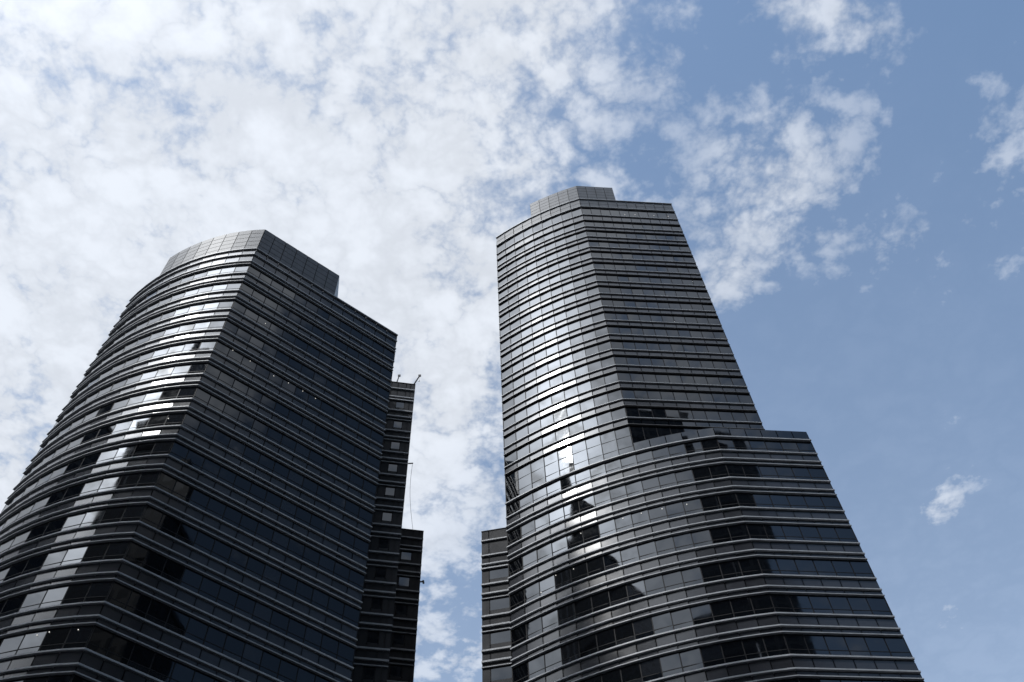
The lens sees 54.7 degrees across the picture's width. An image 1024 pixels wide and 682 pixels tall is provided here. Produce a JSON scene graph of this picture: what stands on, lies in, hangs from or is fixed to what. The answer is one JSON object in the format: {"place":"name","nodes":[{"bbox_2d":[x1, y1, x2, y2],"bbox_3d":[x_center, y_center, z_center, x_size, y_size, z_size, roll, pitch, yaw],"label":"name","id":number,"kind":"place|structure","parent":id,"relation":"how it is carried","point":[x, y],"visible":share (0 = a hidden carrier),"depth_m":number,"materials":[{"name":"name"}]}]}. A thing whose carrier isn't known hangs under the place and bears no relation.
{"place":"outdoors","nodes":[
{"label":"outdoors","id":0,"kind":"place"},
{"bbox_2d":[0,0,1023,681],"label":"sky","id":1,"kind":"structure","parent":0,"point":[843,180],"materials":[{"name":"blue"}]},
{"bbox_2d":[481,186,924,681],"bbox_3d":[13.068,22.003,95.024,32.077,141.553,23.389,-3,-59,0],"label":"office tower","id":2,"kind":"structure","parent":0,"point":[675,511],"depth_m":89.98,"materials":[{"name":"grey metal"}]},
{"bbox_2d":[496,207,582,252],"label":"ribbon window","id":3,"kind":"structure","parent":2,"relation":"in","point":[575,212],"depth_m":143.46,"materials":[{"name":"grey glass"}]},
{"bbox_2d":[497,221,584,265],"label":"ribbon window","id":4,"kind":"structure","parent":2,"relation":"in","point":[580,224],"depth_m":139.76,"materials":[{"name":"grey glass"}]},
{"bbox_2d":[497,230,587,275],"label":"ribbon window","id":5,"kind":"structure","parent":2,"relation":"in","point":[582,234],"depth_m":137.02,"materials":[{"name":"grey glass"}]},
{"bbox_2d":[498,241,589,286],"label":"ribbon window","id":6,"kind":"structure","parent":2,"relation":"in","point":[585,244],"depth_m":134.24,"materials":[{"name":"grey glass"}]},
{"bbox_2d":[498,252,591,298],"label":"ribbon window","id":7,"kind":"structure","parent":2,"relation":"in","point":[586,255],"depth_m":131.48,"materials":[{"name":"grey glass"}]},
{"bbox_2d":[499,262,594,310],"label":"ribbon window","id":8,"kind":"structure","parent":2,"relation":"in","point":[590,266],"depth_m":128.72,"materials":[{"name":"grey glass"}]},
{"bbox_2d":[499,274,596,323],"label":"ribbon window","id":9,"kind":"structure","parent":2,"relation":"in","point":[591,278],"depth_m":125.98,"materials":[{"name":"grey glass"}]},
{"bbox_2d":[499,286,599,335],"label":"ribbon window","id":10,"kind":"structure","parent":2,"relation":"in","point":[595,290],"depth_m":123.21,"materials":[{"name":"grey glass"}]},
{"bbox_2d":[500,299,602,349],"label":"ribbon window","id":11,"kind":"structure","parent":2,"relation":"in","point":[596,303],"depth_m":120.48,"materials":[{"name":"grey glass"}]},
{"bbox_2d":[500,312,605,363],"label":"ribbon window","id":12,"kind":"structure","parent":2,"relation":"in","point":[597,317],"depth_m":117.69,"materials":[{"name":"grey glass"}]},
{"bbox_2d":[501,326,608,379],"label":"ribbon window","id":13,"kind":"structure","parent":2,"relation":"in","point":[601,331],"depth_m":114.93,"materials":[{"name":"grey glass"}]},
{"bbox_2d":[502,340,611,394],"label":"ribbon window","id":14,"kind":"structure","parent":2,"relation":"in","point":[606,345],"depth_m":112.19,"materials":[{"name":"grey glass"}]},
{"bbox_2d":[502,356,615,411],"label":"ribbon window","id":15,"kind":"structure","parent":2,"relation":"in","point":[608,361],"depth_m":109.43,"materials":[{"name":"grey glass"}]},
{"bbox_2d":[503,372,619,428],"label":"ribbon window","id":16,"kind":"structure","parent":2,"relation":"in","point":[609,378],"depth_m":106.66,"materials":[{"name":"grey glass"}]},
{"bbox_2d":[503,389,622,446],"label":"ribbon window","id":17,"kind":"structure","parent":2,"relation":"in","point":[614,395],"depth_m":103.91,"materials":[{"name":"grey glass"}]},
{"bbox_2d":[504,407,626,466],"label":"ribbon window","id":18,"kind":"structure","parent":2,"relation":"in","point":[618,413],"depth_m":101.16,"materials":[{"name":"grey glass"}]},
{"bbox_2d":[505,426,634,501],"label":"ribbon window","id":19,"kind":"structure","parent":2,"relation":"in","point":[615,442],"depth_m":97.45,"materials":[{"name":"grey glass"}]},
{"bbox_2d":[506,438,720,516],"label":"ribbon window","id":20,"kind":"structure","parent":2,"relation":"in","point":[708,444],"depth_m":93.81,"materials":[{"name":"grey glass"}]},
{"bbox_2d":[507,464,729,545],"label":"ribbon window","id":21,"kind":"structure","parent":2,"relation":"in","point":[715,471],"depth_m":90.45,"materials":[{"name":"grey glass"}]},
{"bbox_2d":[508,493,739,576],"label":"ribbon window","id":22,"kind":"structure","parent":2,"relation":"in","point":[728,500],"depth_m":87.03,"materials":[{"name":"grey glass"}]},
{"bbox_2d":[581,207,676,218],"bbox_3d":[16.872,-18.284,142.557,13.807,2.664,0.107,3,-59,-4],"label":"ribbon window","id":23,"kind":"structure","parent":2,"relation":"in","point":[596,211],"depth_m":142.72,"materials":[{"name":"grey glass"}]},
{"bbox_2d":[509,523,750,610],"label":"ribbon window","id":24,"kind":"structure","parent":2,"relation":"in","point":[688,540],"depth_m":83.62,"materials":[{"name":"grey glass"}]},
{"bbox_2d":[584,221,681,230],"bbox_3d":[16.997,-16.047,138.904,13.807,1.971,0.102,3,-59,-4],"label":"ribbon window","id":25,"kind":"structure","parent":2,"relation":"in","point":[587,223],"depth_m":139.04,"materials":[{"name":"grey glass"}]},
{"bbox_2d":[586,231,686,240],"bbox_3d":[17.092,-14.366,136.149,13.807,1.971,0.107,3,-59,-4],"label":"ribbon window","id":26,"kind":"structure","parent":2,"relation":"in","point":[590,233],"depth_m":136.29,"materials":[{"name":"grey glass"}]},
{"bbox_2d":[510,557,762,647],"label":"ribbon window","id":27,"kind":"structure","parent":2,"relation":"in","point":[748,566],"depth_m":80.20,"materials":[{"name":"grey glass"}]},
{"bbox_2d":[588,241,690,250],"bbox_3d":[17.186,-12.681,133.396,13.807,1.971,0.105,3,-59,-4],"label":"ribbon window","id":28,"kind":"structure","parent":2,"relation":"in","point":[592,243],"depth_m":133.55,"materials":[{"name":"grey glass"}]},
{"bbox_2d":[590,251,694,261],"bbox_3d":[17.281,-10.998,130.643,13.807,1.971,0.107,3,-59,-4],"label":"ribbon window","id":29,"kind":"structure","parent":2,"relation":"in","point":[594,254],"depth_m":130.78,"materials":[{"name":"grey glass"}]},
{"bbox_2d":[512,594,775,681],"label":"ribbon window","id":30,"kind":"structure","parent":2,"relation":"in","point":[758,604],"depth_m":76.77,"materials":[{"name":"black glass"}]},
{"bbox_2d":[593,263,699,273],"bbox_3d":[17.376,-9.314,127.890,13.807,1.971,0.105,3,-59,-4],"label":"ribbon window","id":31,"kind":"structure","parent":2,"relation":"in","point":[597,265],"depth_m":128.03,"materials":[{"name":"grey glass"}]},
{"bbox_2d":[595,274,704,284],"bbox_3d":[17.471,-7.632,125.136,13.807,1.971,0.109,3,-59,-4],"label":"ribbon window","id":32,"kind":"structure","parent":2,"relation":"in","point":[605,277],"depth_m":125.28,"materials":[{"name":"grey glass"}]},
{"bbox_2d":[598,286,709,297],"bbox_3d":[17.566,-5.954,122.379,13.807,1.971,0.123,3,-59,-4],"label":"ribbon window","id":33,"kind":"structure","parent":2,"relation":"in","point":[603,289],"depth_m":122.49,"materials":[{"name":"grey glass"}]},
{"bbox_2d":[601,299,714,310],"bbox_3d":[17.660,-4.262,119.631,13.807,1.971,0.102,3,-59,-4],"label":"ribbon window","id":34,"kind":"structure","parent":2,"relation":"in","point":[606,302],"depth_m":119.74,"materials":[{"name":"grey glass"}]},
{"bbox_2d":[604,312,720,323],"bbox_3d":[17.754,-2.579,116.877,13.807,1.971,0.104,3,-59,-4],"label":"ribbon window","id":35,"kind":"structure","parent":2,"relation":"in","point":[609,315],"depth_m":117.00,"materials":[{"name":"grey glass"}]},
{"bbox_2d":[607,326,726,338],"bbox_3d":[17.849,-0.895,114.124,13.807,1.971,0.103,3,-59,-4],"label":"ribbon window","id":36,"kind":"structure","parent":2,"relation":"in","point":[612,329],"depth_m":114.23,"materials":[{"name":"grey glass"}]},
{"bbox_2d":[628,425,707,444],"bbox_3d":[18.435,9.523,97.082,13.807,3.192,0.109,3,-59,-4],"label":"ribbon window","id":37,"kind":"structure","parent":2,"relation":"in","point":[639,433],"depth_m":97.45,"materials":[{"name":"black glass"}]},
{"bbox_2d":[610,340,732,353],"bbox_3d":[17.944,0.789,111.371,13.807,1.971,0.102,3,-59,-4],"label":"ribbon window","id":38,"kind":"structure","parent":2,"relation":"in","point":[615,344],"depth_m":111.48,"materials":[{"name":"grey glass"}]},
{"bbox_2d":[613,356,739,369],"bbox_3d":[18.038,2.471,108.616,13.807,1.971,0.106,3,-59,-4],"label":"ribbon window","id":39,"kind":"structure","parent":2,"relation":"in","point":[628,360],"depth_m":108.71,"materials":[{"name":"grey glass"}]},
{"bbox_2d":[617,372,745,385],"bbox_3d":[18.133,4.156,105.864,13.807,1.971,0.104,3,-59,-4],"label":"ribbon window","id":40,"kind":"structure","parent":2,"relation":"in","point":[623,376],"depth_m":105.96,"materials":[{"name":"grey glass"}]},
{"bbox_2d":[580,634,789,681],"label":"ribbon window","id":41,"kind":"structure","parent":2,"relation":"in","point":[771,645],"depth_m":72.90,"materials":[{"name":"black glass"}]},
{"bbox_2d":[620,389,753,403],"bbox_3d":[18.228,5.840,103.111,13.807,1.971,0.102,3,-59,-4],"label":"ribbon window","id":42,"kind":"structure","parent":2,"relation":"in","point":[627,393],"depth_m":103.20,"materials":[{"name":"grey glass"}]},
{"bbox_2d":[624,406,760,421],"bbox_3d":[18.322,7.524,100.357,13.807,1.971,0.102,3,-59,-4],"label":"ribbon window","id":43,"kind":"structure","parent":2,"relation":"in","point":[631,411],"depth_m":100.44,"materials":[{"name":"grey glass"}]},
{"bbox_2d":[716,438,815,452],"bbox_3d":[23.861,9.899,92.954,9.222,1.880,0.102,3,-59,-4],"label":"ribbon window","id":44,"kind":"structure","parent":2,"relation":"in","point":[739,444],"depth_m":93.01,"materials":[{"name":"black glass"}]},
{"bbox_2d":[725,464,828,479],"bbox_3d":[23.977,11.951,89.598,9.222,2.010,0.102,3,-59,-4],"label":"ribbon window","id":45,"kind":"structure","parent":2,"relation":"in","point":[735,470],"depth_m":89.64,"materials":[{"name":"black glass"}]},
{"bbox_2d":[768,678,799,681],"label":"ribbon window","id":46,"kind":"structure","parent":2,"relation":"in","point":[793,679],"depth_m":69.62,"materials":[{"name":"black glass"}]},
{"bbox_2d":[734,492,842,509],"bbox_3d":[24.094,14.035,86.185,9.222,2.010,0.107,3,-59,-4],"label":"ribbon window","id":47,"kind":"structure","parent":2,"relation":"in","point":[745,499],"depth_m":86.24,"materials":[{"name":"black glass"}]},
{"bbox_2d":[745,524,857,541],"bbox_3d":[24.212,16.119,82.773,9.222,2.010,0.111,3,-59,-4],"label":"ribbon window","id":48,"kind":"structure","parent":2,"relation":"in","point":[756,531],"depth_m":82.82,"materials":[{"name":"black glass"}]},
{"bbox_2d":[756,557,874,576],"bbox_3d":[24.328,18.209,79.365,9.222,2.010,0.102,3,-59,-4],"label":"ribbon window","id":49,"kind":"structure","parent":2,"relation":"in","point":[795,566],"depth_m":79.40,"materials":[{"name":"black glass"}]},
{"bbox_2d":[769,594,892,614],"bbox_3d":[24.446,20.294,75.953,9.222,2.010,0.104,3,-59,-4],"label":"ribbon window","id":50,"kind":"structure","parent":2,"relation":"in","point":[782,602],"depth_m":75.98,"materials":[{"name":"black glass"}]},
{"bbox_2d":[782,634,912,656],"bbox_3d":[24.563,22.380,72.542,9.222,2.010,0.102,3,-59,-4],"label":"ribbon window","id":51,"kind":"structure","parent":2,"relation":"in","point":[797,643],"depth_m":72.56,"materials":[{"name":"black glass"}]},
{"bbox_2d":[797,678,924,681],"bbox_3d":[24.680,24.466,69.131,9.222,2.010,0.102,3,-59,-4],"label":"ribbon window","id":52,"kind":"structure","parent":2,"relation":"in","point":[800,679],"depth_m":69.76,"materials":[{"name":"black glass"}]},
{"label":"ground","id":53,"kind":"structure","parent":0,"visible":0},
{"bbox_2d":[0,229,423,681],"bbox_3d":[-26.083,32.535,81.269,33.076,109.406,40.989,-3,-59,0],"label":"office tower","id":54,"kind":"structure","parent":53,"relation":"on","point":[210,486],"depth_m":84.88,"materials":[{"name":"metal"}]},
{"bbox_2d":[5,674,74,681],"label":"ribbon window","id":55,"kind":"structure","parent":54,"relation":"in","point":[55,678],"depth_m":61.59,"materials":[{"name":"black glass"}]},
{"bbox_2d":[0,625,95,657],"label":"ribbon window","id":56,"kind":"structure","parent":54,"relation":"in","point":[73,636],"depth_m":64.47,"materials":[{"name":"grey glass"}]},
{"bbox_2d":[0,581,114,616],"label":"ribbon window","id":57,"kind":"structure","parent":54,"relation":"in","point":[92,591],"depth_m":67.96,"materials":[{"name":"grey glass"}]},
{"bbox_2d":[0,541,131,581],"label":"ribbon window","id":58,"kind":"structure","parent":54,"relation":"in","point":[109,550],"depth_m":71.47,"materials":[{"name":"grey glass"}]},
{"bbox_2d":[0,504,147,553],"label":"ribbon window","id":59,"kind":"structure","parent":54,"relation":"in","point":[129,512],"depth_m":74.99,"materials":[{"name":"grey glass"}]},
{"bbox_2d":[69,674,90,681],"bbox_3d":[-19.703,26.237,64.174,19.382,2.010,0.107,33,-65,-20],"label":"ribbon window","id":60,"kind":"structure","parent":54,"relation":"in","point":[76,678],"depth_m":61.71,"materials":[{"name":"black glass"}]},
{"bbox_2d":[0,471,161,529],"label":"ribbon window","id":61,"kind":"structure","parent":54,"relation":"in","point":[142,478],"depth_m":78.49,"materials":[{"name":"grey glass"}]},
{"bbox_2d":[2,440,174,510],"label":"ribbon window","id":62,"kind":"structure","parent":54,"relation":"in","point":[158,447],"depth_m":81.96,"materials":[{"name":"grey glass"}]},
{"bbox_2d":[21,412,186,479],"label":"ribbon window","id":63,"kind":"structure","parent":54,"relation":"in","point":[171,418],"depth_m":85.37,"materials":[{"name":"grey glass"}]},
{"bbox_2d":[38,387,197,452],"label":"ribbon window","id":64,"kind":"structure","parent":54,"relation":"in","point":[183,392],"depth_m":88.79,"materials":[{"name":"grey glass"}]},
{"bbox_2d":[54,362,208,425],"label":"ribbon window","id":65,"kind":"structure","parent":54,"relation":"in","point":[193,367],"depth_m":92.19,"materials":[{"name":"grey glass"}]},
{"bbox_2d":[69,340,217,401],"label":"ribbon window","id":66,"kind":"structure","parent":54,"relation":"in","point":[201,345],"depth_m":95.61,"materials":[{"name":"grey glass"}]},
{"bbox_2d":[85,625,221,681],"bbox_3d":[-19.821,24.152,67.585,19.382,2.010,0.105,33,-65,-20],"label":"ribbon window","id":67,"kind":"structure","parent":54,"relation":"in","point":[104,642],"depth_m":65.60,"materials":[{"name":"black glass"}]},
{"bbox_2d":[83,320,226,378],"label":"ribbon window","id":68,"kind":"structure","parent":54,"relation":"in","point":[211,324],"depth_m":99.02,"materials":[{"name":"grey glass"}]},
{"bbox_2d":[96,300,234,357],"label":"ribbon window","id":69,"kind":"structure","parent":54,"relation":"in","point":[217,304],"depth_m":102.45,"materials":[{"name":"grey glass"}]},
{"bbox_2d":[108,282,242,337],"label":"ribbon window","id":70,"kind":"structure","parent":54,"relation":"in","point":[234,285],"depth_m":105.85,"materials":[{"name":"grey glass"}]},
{"bbox_2d":[119,265,250,319],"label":"ribbon window","id":71,"kind":"structure","parent":54,"relation":"in","point":[242,268],"depth_m":109.27,"materials":[{"name":"grey glass"}]},
{"bbox_2d":[104,580,332,681],"bbox_3d":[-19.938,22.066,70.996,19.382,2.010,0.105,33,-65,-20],"label":"ribbon window","id":72,"kind":"structure","parent":54,"relation":"in","point":[126,598],"depth_m":70.31,"materials":[{"name":"black glass"}]},
{"bbox_2d":[123,540,355,666],"bbox_3d":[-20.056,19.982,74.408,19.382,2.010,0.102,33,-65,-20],"label":"ribbon window","id":73,"kind":"structure","parent":54,"relation":"in","point":[137,554],"depth_m":74.24,"materials":[{"name":"black glass"}]},
{"bbox_2d":[139,504,360,626],"bbox_3d":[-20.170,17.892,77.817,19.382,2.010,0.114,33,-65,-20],"label":"ribbon window","id":74,"kind":"structure","parent":54,"relation":"in","point":[153,517],"depth_m":77.67,"materials":[{"name":"black glass"}]},
{"bbox_2d":[154,471,364,590],"bbox_3d":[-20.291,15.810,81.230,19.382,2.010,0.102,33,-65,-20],"label":"ribbon window","id":75,"kind":"structure","parent":54,"relation":"in","point":[166,482],"depth_m":81.08,"materials":[{"name":"black glass"}]},
{"bbox_2d":[168,441,369,556],"bbox_3d":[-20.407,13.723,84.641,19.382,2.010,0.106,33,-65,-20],"label":"ribbon window","id":76,"kind":"structure","parent":54,"relation":"in","point":[179,451],"depth_m":84.52,"materials":[{"name":"black glass"}]},
{"bbox_2d":[180,413,373,525],"bbox_3d":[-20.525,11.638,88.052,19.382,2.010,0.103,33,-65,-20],"label":"ribbon window","id":77,"kind":"structure","parent":54,"relation":"in","point":[190,422],"depth_m":87.95,"materials":[{"name":"black glass"}]},
{"bbox_2d":[192,386,377,496],"bbox_3d":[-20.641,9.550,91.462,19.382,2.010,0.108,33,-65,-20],"label":"ribbon window","id":78,"kind":"structure","parent":54,"relation":"in","point":[201,395],"depth_m":91.39,"materials":[{"name":"black glass"}]},
{"bbox_2d":[203,362,380,470],"bbox_3d":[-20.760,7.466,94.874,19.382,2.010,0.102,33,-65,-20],"label":"ribbon window","id":79,"kind":"structure","parent":54,"relation":"in","point":[212,371],"depth_m":94.80,"materials":[{"name":"black glass"}]},
{"bbox_2d":[213,341,383,445],"bbox_3d":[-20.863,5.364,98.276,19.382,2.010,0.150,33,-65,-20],"label":"ribbon window","id":80,"kind":"structure","parent":54,"relation":"in","point":[221,348],"depth_m":98.21,"materials":[{"name":"black glass"}]},
{"bbox_2d":[222,319,386,421],"bbox_3d":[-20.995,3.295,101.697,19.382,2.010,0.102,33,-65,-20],"label":"ribbon window","id":81,"kind":"structure","parent":54,"relation":"in","point":[229,326],"depth_m":101.65,"materials":[{"name":"black glass"}]},
{"bbox_2d":[231,300,389,400],"bbox_3d":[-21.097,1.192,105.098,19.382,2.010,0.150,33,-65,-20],"label":"ribbon window","id":82,"kind":"structure","parent":54,"relation":"in","point":[237,306],"depth_m":105.06,"materials":[{"name":"black glass"}]},
{"bbox_2d":[239,282,392,379],"bbox_3d":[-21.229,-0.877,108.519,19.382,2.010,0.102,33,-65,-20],"label":"ribbon window","id":83,"kind":"structure","parent":54,"relation":"in","point":[245,288],"depth_m":108.50,"materials":[{"name":"black glass"}]},
{"bbox_2d":[247,265,394,360],"bbox_3d":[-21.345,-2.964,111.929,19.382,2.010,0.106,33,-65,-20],"label":"ribbon window","id":84,"kind":"structure","parent":54,"relation":"in","point":[253,271],"depth_m":111.91,"materials":[{"name":"black glass"}]}
]}

